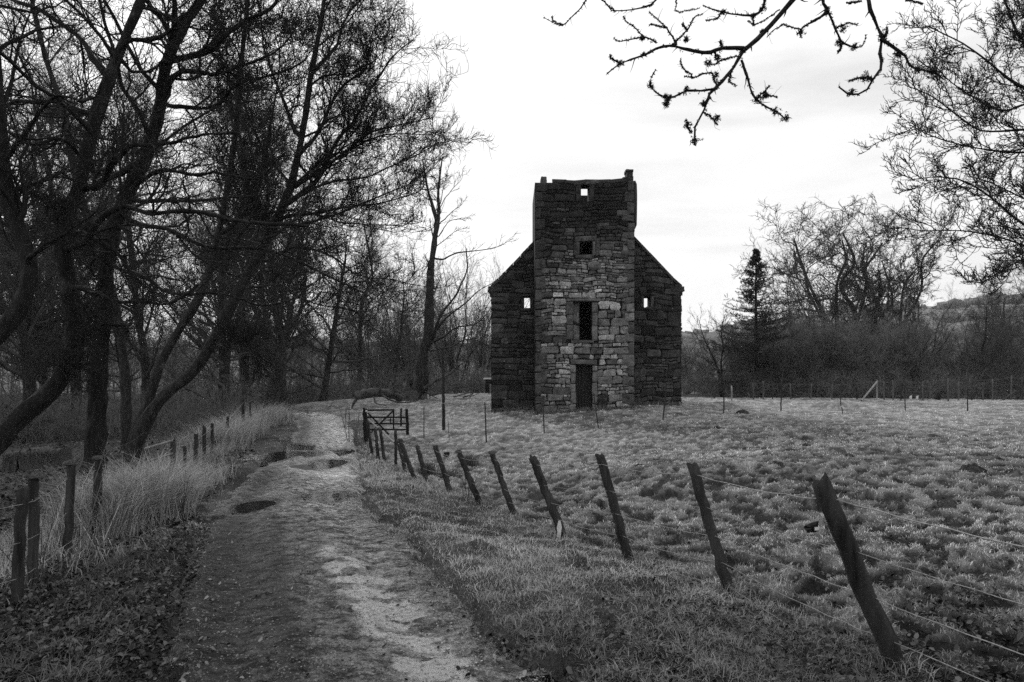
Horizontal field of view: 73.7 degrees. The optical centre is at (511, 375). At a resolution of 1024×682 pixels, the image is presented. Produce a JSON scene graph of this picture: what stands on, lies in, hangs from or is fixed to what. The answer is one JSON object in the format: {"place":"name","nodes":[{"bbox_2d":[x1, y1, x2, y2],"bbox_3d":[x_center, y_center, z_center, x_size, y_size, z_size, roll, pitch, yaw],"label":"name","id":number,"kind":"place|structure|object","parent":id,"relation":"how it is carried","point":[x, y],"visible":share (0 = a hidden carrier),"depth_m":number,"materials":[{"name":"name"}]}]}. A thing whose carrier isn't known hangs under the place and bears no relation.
{"place":"outdoors","nodes":[
{"label":"outdoors","id":0,"kind":"place"},
{"bbox_2d":[67,412,555,681],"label":"track","id":1,"kind":"structure","parent":0,"point":[325,433],"depth_m":5.33,"materials":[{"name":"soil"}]},
{"bbox_2d":[235,500,275,513],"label":"puddle","id":2,"kind":"object","parent":1,"relation":"on","point":[247,507],"visible":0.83,"depth_m":9.84,"materials":[{"name":"black liquid"}]},
{"bbox_2d":[259,451,300,465],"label":"puddle","id":3,"kind":"object","parent":1,"relation":"on","point":[274,457],"visible":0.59,"depth_m":16.84,"materials":[{"name":"black liquid"}]},
{"bbox_2d":[282,444,315,451],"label":"puddle","id":4,"kind":"object","parent":1,"relation":"on","point":[295,447],"visible":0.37,"depth_m":20.97,"materials":[{"name":"black liquid"}]},
{"bbox_2d":[299,451,324,456],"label":"puddle","id":5,"kind":"object","parent":1,"relation":"on","point":[311,453],"visible":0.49,"depth_m":18.39,"materials":[{"name":"black liquid"}]},
{"bbox_2d":[306,459,348,469],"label":"puddle","id":6,"kind":"object","parent":1,"relation":"on","point":[326,464],"visible":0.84,"depth_m":16.28,"materials":[{"name":"black liquid"}]},
{"bbox_2d":[303,492,359,502],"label":"puddle","id":7,"kind":"object","parent":1,"relation":"on","point":[327,497],"visible":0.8,"depth_m":10.70,"materials":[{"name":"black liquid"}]},
{"bbox_2d":[329,449,354,455],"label":"puddle","id":8,"kind":"object","parent":1,"relation":"on","point":[340,452],"visible":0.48,"depth_m":21.32,"materials":[{"name":"black liquid"}]},
{"bbox_2d":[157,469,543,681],"bbox_3d":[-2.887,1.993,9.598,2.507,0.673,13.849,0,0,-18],"label":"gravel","id":9,"kind":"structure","parent":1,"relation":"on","point":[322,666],"depth_m":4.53,"materials":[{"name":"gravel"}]},
{"bbox_2d":[455,451,480,467],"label":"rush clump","id":10,"kind":"object","parent":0,"point":[470,461],"visible":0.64,"depth_m":18.93,"materials":[{"name":"grey plant"}]},
{"bbox_2d":[0,385,1023,681],"bbox_3d":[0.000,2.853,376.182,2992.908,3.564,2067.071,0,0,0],"label":"ground","id":11,"kind":"structure","parent":0,"point":[512,441],"depth_m":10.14,"materials":[{"name":"plant"}]},
{"bbox_2d":[0,446,73,472],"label":"mossy wall","id":12,"kind":"structure","parent":11,"relation":"on","point":[24,459],"depth_m":17.78,"materials":[{"name":"stone"}]},
{"bbox_2d":[0,136,83,422],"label":"woodland tree","id":13,"kind":"object","parent":11,"relation":"on","point":[36,300],"visible":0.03,"depth_m":45.52,"materials":[{"name":"black plant"}]},
{"bbox_2d":[0,494,108,587],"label":"bramble","id":14,"kind":"object","parent":11,"relation":"on","point":[46,546],"visible":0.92,"depth_m":5.79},
{"bbox_2d":[0,229,135,435],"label":"spreading tree","id":15,"kind":"object","parent":11,"relation":"on","point":[28,325],"visible":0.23,"depth_m":32.90,"materials":[{"name":"black plant"}]},
{"bbox_2d":[0,0,142,344],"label":"bare tree","id":16,"kind":"object","parent":11,"relation":"on","point":[13,208],"visible":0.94,"depth_m":9.30,"materials":[{"name":"black plant"}]},
{"bbox_2d":[0,56,144,434],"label":"woodland tree","id":17,"kind":"object","parent":11,"relation":"on","point":[41,290],"visible":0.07,"depth_m":33.14,"materials":[{"name":"black plant"}]},
{"bbox_2d":[0,2,157,442],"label":"woodland tree","id":18,"kind":"object","parent":11,"relation":"on","point":[25,372],"visible":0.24,"depth_m":26.48,"materials":[{"name":"black plant"}]},
{"bbox_2d":[1,239,201,409],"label":"spreading tree","id":19,"kind":"object","parent":11,"relation":"on","point":[133,374],"visible":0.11,"depth_m":41.34,"materials":[{"name":"black plant"}]},
{"bbox_2d":[74,416,138,566],"bbox_3d":[-3.824,1.093,6.490,0.606,1.458,0.229,0,0,0],"label":"bramble","id":20,"kind":"object","parent":11,"relation":"on","point":[75,561],"visible":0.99,"depth_m":6.42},
{"bbox_2d":[0,64,215,392],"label":"woodland tree","id":21,"kind":"object","parent":11,"relation":"on","point":[33,332],"visible":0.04,"depth_m":39.77,"materials":[{"name":"black plant"}]},
{"bbox_2d":[0,0,221,450],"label":"bare tree","id":22,"kind":"object","parent":11,"relation":"on","point":[125,405],"visible":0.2,"depth_m":19.91,"materials":[{"name":"black plant"}]},
{"bbox_2d":[67,477,155,557],"bbox_3d":[-4.033,1.411,6.910,0.793,0.864,0.468,0,0,-32],"label":"bramble","id":23,"kind":"object","parent":11,"relation":"on","point":[113,552],"visible":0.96,"depth_m":6.84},
{"bbox_2d":[18,64,208,430],"bbox_3d":[-17.505,-5.869,30.659,7.874,17.069,6.374,0,0,-31],"label":"woodland tree","id":24,"kind":"object","parent":11,"relation":"on","point":[145,359],"visible":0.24,"depth_m":30.54,"materials":[{"name":"black plant"}]},
{"bbox_2d":[107,450,123,460],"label":"mossy wall","id":25,"kind":"structure","parent":11,"relation":"on","point":[119,453],"depth_m":18.84,"materials":[{"name":"grey stone"}]},
{"bbox_2d":[0,396,273,603],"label":"wire fence","id":26,"kind":"object","parent":11,"relation":"on","point":[27,497],"visible":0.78,"depth_m":5.90,"materials":[{"name":"wood"}]},
{"bbox_2d":[143,439,175,471],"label":"field gate","id":27,"kind":"structure","parent":26,"relation":"attached to","point":[159,444],"depth_m":11.27,"materials":[{"name":"grey wood"}]},
{"bbox_2d":[0,397,295,603],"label":"tall grass","id":28,"kind":"structure","parent":11,"relation":"on","point":[239,433],"depth_m":8.61,"materials":[{"name":"plant"}]},
{"bbox_2d":[147,455,181,527],"bbox_3d":[-4.007,1.360,7.969,0.415,1.041,0.255,0,0,0],"label":"bramble","id":29,"kind":"object","parent":11,"relation":"on","point":[166,491],"visible":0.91,"depth_m":7.97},
{"bbox_2d":[0,0,358,454],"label":"bare tree","id":30,"kind":"object","parent":11,"relation":"on","point":[69,358],"visible":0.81,"depth_m":10.81,"materials":[{"name":"black plant"}]},
{"bbox_2d":[178,471,189,521],"bbox_3d":[-4.139,1.546,8.601,0.156,0.678,0.068,0,0,-26],"label":"dead weed","id":31,"kind":"object","parent":11,"relation":"on","point":[183,499],"visible":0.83,"depth_m":8.60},
{"bbox_2d":[112,204,333,416],"bbox_3d":[-13.305,-2.935,31.299,9.308,11.008,9.764,0,0,-7],"label":"spreading tree","id":32,"kind":"object","parent":11,"relation":"on","point":[202,326],"visible":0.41,"depth_m":31.16,"materials":[{"name":"black plant"}]},
{"bbox_2d":[140,55,312,409],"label":"woodland tree","id":33,"kind":"object","parent":11,"relation":"on","point":[244,362],"visible":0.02,"depth_m":46.10,"materials":[{"name":"black plant"}]},
{"bbox_2d":[134,19,328,422],"bbox_3d":[-16.647,-8.478,39.906,9.072,23.039,11.521,0,0,32],"label":"woodland tree","id":34,"kind":"object","parent":11,"relation":"on","point":[203,308],"visible":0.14,"depth_m":38.88,"materials":[{"name":"black plant"}]},
{"bbox_2d":[0,351,490,444],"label":"undergrowth","id":35,"kind":"object","parent":11,"relation":"on","point":[59,420],"visible":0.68,"depth_m":30.36,"materials":[{"name":"plant"}]},
{"bbox_2d":[0,278,490,410],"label":"distant wood","id":36,"kind":"object","parent":11,"relation":"on","point":[135,363],"visible":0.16,"depth_m":66.96,"materials":[{"name":"plant"}]},
{"bbox_2d":[21,0,486,486],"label":"bare tree","id":37,"kind":"object","parent":11,"relation":"on","point":[95,435],"visible":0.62,"depth_m":12.47,"materials":[{"name":"black plant"}]},
{"bbox_2d":[171,241,337,405],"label":"spreading tree","id":38,"kind":"object","parent":11,"relation":"on","point":[319,352],"visible":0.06,"depth_m":51.71,"materials":[{"name":"black plant"}]},
{"bbox_2d":[186,99,328,409],"bbox_3d":[-13.697,-6.762,37.616,8.399,18.207,6.800,0,0,-32],"label":"woodland tree","id":39,"kind":"object","parent":11,"relation":"on","point":[283,385],"visible":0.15,"depth_m":37.50,"materials":[{"name":"black plant"}]},
{"bbox_2d":[145,155,395,406],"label":"woodland tree","id":40,"kind":"object","parent":11,"relation":"on","point":[275,375],"visible":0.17,"depth_m":45.70,"materials":[{"name":"black plant"}]},
{"bbox_2d":[123,0,498,462],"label":"bare tree","id":41,"kind":"object","parent":11,"relation":"on","point":[148,412],"visible":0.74,"depth_m":16.71,"materials":[{"name":"black plant"}]},
{"bbox_2d":[338,405,349,441],"bbox_3d":[-5.857,1.706,23.915,0.519,1.411,0.631,0,0,0],"label":"sapling","id":42,"kind":"object","parent":11,"relation":"on","point":[345,420],"visible":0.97,"depth_m":23.96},
{"bbox_2d":[347,409,362,439],"bbox_3d":[-5.516,1.740,24.519,0.773,1.172,0.596,0,0,-23],"label":"sapling","id":43,"kind":"object","parent":11,"relation":"on","point":[356,436],"visible":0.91,"depth_m":24.55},
{"bbox_2d":[256,160,455,400],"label":"spreading tree","id":44,"kind":"object","parent":11,"relation":"on","point":[328,359],"visible":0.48,"depth_m":46.18,"materials":[{"name":"black plant"}]},
{"bbox_2d":[310,180,412,397],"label":"woodland tree","id":45,"kind":"object","parent":11,"relation":"on","point":[348,330],"visible":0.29,"depth_m":55.29,"materials":[{"name":"black plant"}]},
{"bbox_2d":[363,415,374,436],"bbox_3d":[-5.262,1.860,25.200,0.476,0.993,0.217,0,0,0],"label":"standing stone","id":46,"kind":"object","parent":11,"relation":"on","point":[372,427],"visible":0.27,"depth_m":25.14,"materials":[{"name":"grey stone"}]},
{"bbox_2d":[326,260,438,384],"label":"fan tree","id":47,"kind":"object","parent":11,"relation":"on","point":[374,353],"visible":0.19,"depth_m":65.78,"materials":[{"name":"grey plant"}]},
{"bbox_2d":[351,388,418,408],"bbox_3d":[-6.997,1.301,37.085,3.138,1.301,2.402,0,0,-34],"label":"fallen log","id":48,"kind":"object","parent":11,"relation":"on","point":[388,394],"visible":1,"depth_m":37.27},
{"bbox_2d":[362,407,408,442],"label":"wicket gate","id":49,"kind":"structure","parent":11,"relation":"on","point":[365,418],"depth_m":24.37,"materials":[{"name":"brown wood"}]},
{"bbox_2d":[323,267,454,380],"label":"fan tree","id":50,"kind":"object","parent":11,"relation":"on","point":[404,360],"visible":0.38,"depth_m":59.37,"materials":[{"name":"grey plant"}]},
{"bbox_2d":[334,225,475,388],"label":"spreading tree","id":51,"kind":"object","parent":11,"relation":"on","point":[402,321],"visible":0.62,"depth_m":52.44,"materials":[{"name":"black plant"}]},
{"bbox_2d":[414,458,445,476],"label":"rush clump","id":52,"kind":"object","parent":11,"relation":"on","point":[430,466],"visible":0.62,"depth_m":16.52,"materials":[{"name":"grey plant"}]},
{"bbox_2d":[441,347,445,429],"bbox_3d":[-2.701,0.552,26.997,0.179,3.408,0.172,0,0,-30],"label":"wooden pole","id":53,"kind":"object","parent":11,"relation":"on","point":[443,391],"visible":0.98,"depth_m":26.95,"materials":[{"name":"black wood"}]},
{"bbox_2d":[436,467,462,477],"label":"rush clump","id":54,"kind":"object","parent":11,"relation":"on","point":[450,473],"visible":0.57,"depth_m":16.38,"materials":[{"name":"grey plant"}]},
{"bbox_2d":[407,216,502,387],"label":"fan tree","id":55,"kind":"object","parent":11,"relation":"on","point":[450,357],"visible":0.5,"depth_m":58.59,"materials":[{"name":"grey plant"}]},
{"bbox_2d":[425,385,484,399],"bbox_3d":[-3.258,0.936,39.388,3.560,0.907,0.878,0,0,0],"label":"fallen branch","id":56,"kind":"object","parent":11,"relation":"on","point":[446,391],"visible":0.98,"depth_m":39.26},
{"bbox_2d":[395,131,518,401],"bbox_3d":[-3.169,-6.383,39.590,7.284,15.894,2.567,0,0,18],"label":"dead tree","id":57,"kind":"object","parent":11,"relation":"on","point":[414,390],"visible":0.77,"depth_m":39.76,"materials":[{"name":"black plant"}]},
{"bbox_2d":[424,363,471,388],"bbox_3d":[-3.630,0.028,38.395,3.072,1.506,0.366,0,0,21],"label":"fallen branch","id":58,"kind":"object","parent":57,"relation":"attached to","point":[436,380],"visible":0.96,"depth_m":38.37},
{"bbox_2d":[456,449,474,500],"bbox_3d":[-0.833,1.674,11.538,0.379,0.912,0.260,0,0,30],"label":"dead weed","id":59,"kind":"object","parent":11,"relation":"on","point":[465,478],"visible":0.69,"depth_m":11.52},
{"bbox_2d":[484,402,486,441],"bbox_3d":[-0.922,1.676,23.996,0.111,1.506,0.058,0,0,0],"label":"thin stake","id":60,"kind":"object","parent":11,"relation":"on","point":[485,422],"visible":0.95,"depth_m":23.98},
{"bbox_2d":[483,378,490,392],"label":"outhouse","id":61,"kind":"structure","parent":11,"relation":"on","point":[487,385],"depth_m":44.00,"materials":[{"name":"stone"}]},
{"bbox_2d":[448,273,529,378],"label":"fan tree","id":62,"kind":"object","parent":11,"relation":"on","point":[482,355],"visible":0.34,"depth_m":59.16,"materials":[{"name":"grey plant"}]},
{"bbox_2d":[0,427,1023,681],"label":"leaves","id":63,"kind":"object","parent":11,"relation":"on","point":[142,639],"visible":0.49,"depth_m":4.66,"materials":[{"name":"grey plant"}]},
{"bbox_2d":[542,395,544,432],"bbox_3d":[1.155,1.432,25.001,0.085,1.445,0.051,0,0,0],"label":"thin stake","id":64,"kind":"object","parent":11,"relation":"on","point":[543,414],"visible":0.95,"depth_m":24.99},
{"bbox_2d":[488,169,684,414],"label":"ruined tower","id":65,"kind":"structure","parent":11,"relation":"on","point":[588,273],"depth_m":30.00,"materials":[{"name":"stone"}]},
{"bbox_2d":[576,364,590,409],"bbox_3d":[3.164,0.542,30.355,0.691,2.096,0.050,0,0,0],"label":"door","id":66,"kind":"structure","parent":65,"relation":"in","point":[586,369],"depth_m":30.33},
{"bbox_2d":[656,564,659,612],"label":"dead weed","id":67,"kind":"object","parent":11,"relation":"on","point":[658,587],"visible":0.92,"depth_m":4.90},
{"bbox_2d":[662,383,666,419],"bbox_3d":[5.815,1.025,25.999,0.194,1.470,0.063,0,0,0],"label":"thin stake","id":68,"kind":"object","parent":11,"relation":"on","point":[664,402],"visible":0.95,"depth_m":25.98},
{"bbox_2d":[366,420,1023,681],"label":"wire fence","id":69,"kind":"object","parent":11,"relation":"on","point":[871,607],"visible":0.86,"depth_m":5.56,"materials":[{"name":"wood"},{"name":"wire"}]},
{"bbox_2d":[368,418,393,442],"bbox_3d":[-4.129,1.674,21.300,0.044,0.400,4.906,0,0,-20],"label":"slanting rail","id":70,"kind":"object","parent":69,"relation":"attached to","point":[382,431],"visible":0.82,"depth_m":20.57,"materials":[{"name":"grey wood"}]},
{"bbox_2d":[803,520,818,532],"bbox_3d":[2.144,1.081,4.894,0.102,0.092,0.043,0,0,19],"label":"plastic scrap","id":71,"kind":"object","parent":69,"relation":"attached to","point":[811,527],"visible":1,"depth_m":4.88,"materials":[{"name":"black plastic"}]},
{"bbox_2d":[685,346,719,380],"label":"thicket bush","id":72,"kind":"object","parent":11,"relation":"on","point":[701,359],"visible":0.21,"depth_m":62.07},
{"bbox_2d":[681,328,733,393],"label":"thicket bush","id":73,"kind":"object","parent":11,"relation":"on","point":[686,359],"visible":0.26,"depth_m":54.11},
{"bbox_2d":[685,301,737,396],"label":"young tree","id":74,"kind":"object","parent":11,"relation":"on","point":[715,362],"visible":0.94,"depth_m":45.95,"materials":[{"name":"grey plant"}]},
{"bbox_2d":[706,340,740,379],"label":"thicket bush","id":75,"kind":"object","parent":11,"relation":"on","point":[727,361],"visible":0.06,"depth_m":55.72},
{"bbox_2d":[723,373,724,413],"bbox_3d":[8.693,0.805,27.999,0.074,1.861,0.067,0,0,0],"label":"thin stake","id":76,"kind":"object","parent":11,"relation":"on","point":[724,394],"visible":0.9,"depth_m":27.99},
{"bbox_2d":[736,409,748,413],"bbox_3d":[9.443,1.511,28.030,0.640,0.276,0.680,0,0,0],"label":"molehill","id":77,"kind":"object","parent":11,"relation":"on","point":[742,411],"visible":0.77,"depth_m":27.85,"materials":[{"name":"grey soil"}]},
{"bbox_2d":[543,0,944,145],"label":"overhanging tree","id":78,"kind":"object","parent":11,"relation":"on","point":[882,36],"visible":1,"depth_m":5.98,"materials":[{"name":"black plant"}]},
{"bbox_2d":[715,346,791,395],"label":"thicket bush","id":79,"kind":"object","parent":11,"relation":"on","point":[745,361],"visible":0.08,"depth_m":51.76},
{"bbox_2d":[681,248,836,396],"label":"spruce tree","id":80,"kind":"object","parent":11,"relation":"on","point":[756,359],"visible":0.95,"depth_m":46.31,"materials":[{"name":"black plant"}]},
{"bbox_2d":[708,300,826,354],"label":"thicket bush","id":81,"kind":"object","parent":11,"relation":"on","point":[773,325],"visible":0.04,"depth_m":57.99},
{"bbox_2d":[768,461,784,465],"bbox_3d":[5.253,1.778,13.591,0.356,0.184,0.390,0,0,0],"label":"molehill","id":82,"kind":"object","parent":11,"relation":"on","point":[778,463],"visible":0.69,"depth_m":13.52,"materials":[{"name":"grey soil"}]},
{"bbox_2d":[780,374,782,410],"bbox_3d":[11.845,0.803,29.997,0.127,1.733,0.073,0,0,0],"label":"thin stake","id":83,"kind":"object","parent":11,"relation":"on","point":[781,394],"visible":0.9,"depth_m":29.98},
{"bbox_2d":[749,231,825,394],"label":"broadleaf tree","id":84,"kind":"object","parent":11,"relation":"on","point":[794,283],"visible":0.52,"depth_m":58.22,"materials":[{"name":"grey plant"}]},
{"bbox_2d":[737,308,841,396],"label":"thicket bush","id":85,"kind":"object","parent":11,"relation":"on","point":[795,347],"visible":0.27,"depth_m":49.06,"materials":[{"name":"plant"}]},
{"bbox_2d":[813,572,833,631],"bbox_3d":[2.107,1.565,4.642,0.060,0.436,0.183,0,0,-34],"label":"dead weed","id":86,"kind":"object","parent":11,"relation":"on","point":[832,604],"visible":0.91,"depth_m":4.61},
{"bbox_2d":[780,310,877,396],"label":"thicket bush","id":87,"kind":"object","parent":11,"relation":"on","point":[829,346],"visible":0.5,"depth_m":48.26,"materials":[{"name":"plant"}]},
{"bbox_2d":[719,298,961,397],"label":"brushwood","id":88,"kind":"object","parent":11,"relation":"on","point":[885,365],"visible":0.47,"depth_m":48.91,"materials":[{"name":"plant"}]},
{"bbox_2d":[729,193,957,396],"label":"broadleaf tree","id":89,"kind":"object","parent":11,"relation":"on","point":[836,306],"visible":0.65,"depth_m":61.19,"materials":[{"name":"grey plant"}]},
{"bbox_2d":[681,360,1023,399],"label":"undergrowth","id":90,"kind":"object","parent":11,"relation":"on","point":[685,386],"visible":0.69,"depth_m":46.13,"materials":[{"name":"plant"}]},
{"bbox_2d":[713,375,1022,400],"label":"wire fence","id":91,"kind":"object","parent":11,"relation":"on","point":[922,391],"visible":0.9,"depth_m":41.98,"materials":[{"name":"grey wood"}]},
{"bbox_2d":[815,313,922,396],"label":"thicket bush","id":92,"kind":"object","parent":11,"relation":"on","point":[864,353],"visible":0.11,"depth_m":50.77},
{"bbox_2d":[844,305,908,396],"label":"thicket bush","id":93,"kind":"object","parent":11,"relation":"on","point":[875,321],"visible":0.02,"depth_m":59.27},
{"bbox_2d":[850,323,933,395],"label":"thicket bush","id":94,"kind":"object","parent":11,"relation":"on","point":[883,347],"visible":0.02,"depth_m":54.14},
{"bbox_2d":[811,194,996,352],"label":"broadleaf tree","id":95,"kind":"object","parent":11,"relation":"on","point":[880,288],"visible":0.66,"depth_m":58.52,"materials":[{"name":"grey plant"}]},
{"bbox_2d":[904,373,905,410],"bbox_3d":[17.844,0.817,30.995,0.085,1.908,0.057,0,0,0],"label":"thin stake","id":96,"kind":"object","parent":11,"relation":"on","point":[904,393],"visible":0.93,"depth_m":30.98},
{"bbox_2d":[852,0,1023,300],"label":"bare tree","id":97,"kind":"object","parent":11,"relation":"on","point":[1018,37],"visible":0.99,"depth_m":14.81,"materials":[{"name":"grey plant"}]},
{"bbox_2d":[934,391,941,399],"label":"stump post","id":98,"kind":"object","parent":11,"relation":"on","point":[939,393],"visible":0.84,"depth_m":42.87,"materials":[{"name":"grey wood"}]},
{"bbox_2d":[869,278,1010,396],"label":"hedgerow tree","id":99,"kind":"object","parent":11,"relation":"on","point":[936,341],"visible":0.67,"depth_m":48.83,"materials":[{"name":"grey plant"}]},
{"bbox_2d":[931,339,978,388],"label":"thicket bush","id":100,"kind":"object","parent":11,"relation":"on","point":[951,365],"visible":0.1,"depth_m":61.86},
{"bbox_2d":[921,298,1010,367],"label":"hedgerow tree","id":101,"kind":"object","parent":11,"relation":"on","point":[961,328],"visible":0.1,"depth_m":66.41,"materials":[{"name":"grey plant"}]},
{"bbox_2d":[967,368,968,410],"bbox_3d":[20.695,0.671,30.998,0.084,2.102,0.068,0,0,0],"label":"thin stake","id":102,"kind":"object","parent":11,"relation":"on","point":[967,386],"visible":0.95,"depth_m":30.98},
{"bbox_2d":[957,463,986,472],"bbox_3d":[8.220,1.654,12.201,0.504,0.213,0.463,0,0,0],"label":"molehill","id":103,"kind":"object","parent":11,"relation":"on","point":[973,468],"visible":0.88,"depth_m":12.12,"materials":[{"name":"grey soil"}]},
{"bbox_2d":[924,274,1023,398],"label":"hedgerow tree","id":104,"kind":"object","parent":11,"relation":"on","point":[998,349],"visible":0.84,"depth_m":47.65,"materials":[{"name":"black plant"}]},
{"bbox_2d":[935,312,1023,398],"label":"brushwood","id":105,"kind":"object","parent":11,"relation":"on","point":[967,364],"visible":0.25,"depth_m":55.02,"materials":[{"name":"plant"}]},
{"bbox_2d":[947,267,1023,397],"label":"hedgerow tree","id":106,"kind":"object","parent":11,"relation":"on","point":[1014,302],"visible":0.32,"depth_m":60.09,"materials":[{"name":"grey plant"}]},
{"bbox_2d":[959,249,1023,395],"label":"hedgerow tree","id":107,"kind":"object","parent":11,"relation":"on","point":[1017,352],"visible":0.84,"depth_m":44.89,"materials":[{"name":"black plant"}]},
{"bbox_2d":[0,303,1023,385],"bbox_3d":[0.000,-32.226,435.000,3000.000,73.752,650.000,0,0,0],"label":"hills","id":108,"kind":"structure","parent":0,"point":[711,334],"depth_m":395.84,"materials":[{"name":"plant"}]},
{"bbox_2d":[111,293,1023,367],"bbox_3d":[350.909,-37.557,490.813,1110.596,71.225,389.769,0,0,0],"label":"distant woods","id":109,"kind":"object","parent":108,"relation":"on","point":[687,337],"visible":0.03,"depth_m":467.16,"materials":[{"name":"plant"}]},
{"bbox_2d":[0,0,1023,342],"label":"sky","id":110,"kind":"structure","parent":0,"point":[547,98],"materials":[{"name":"white"}]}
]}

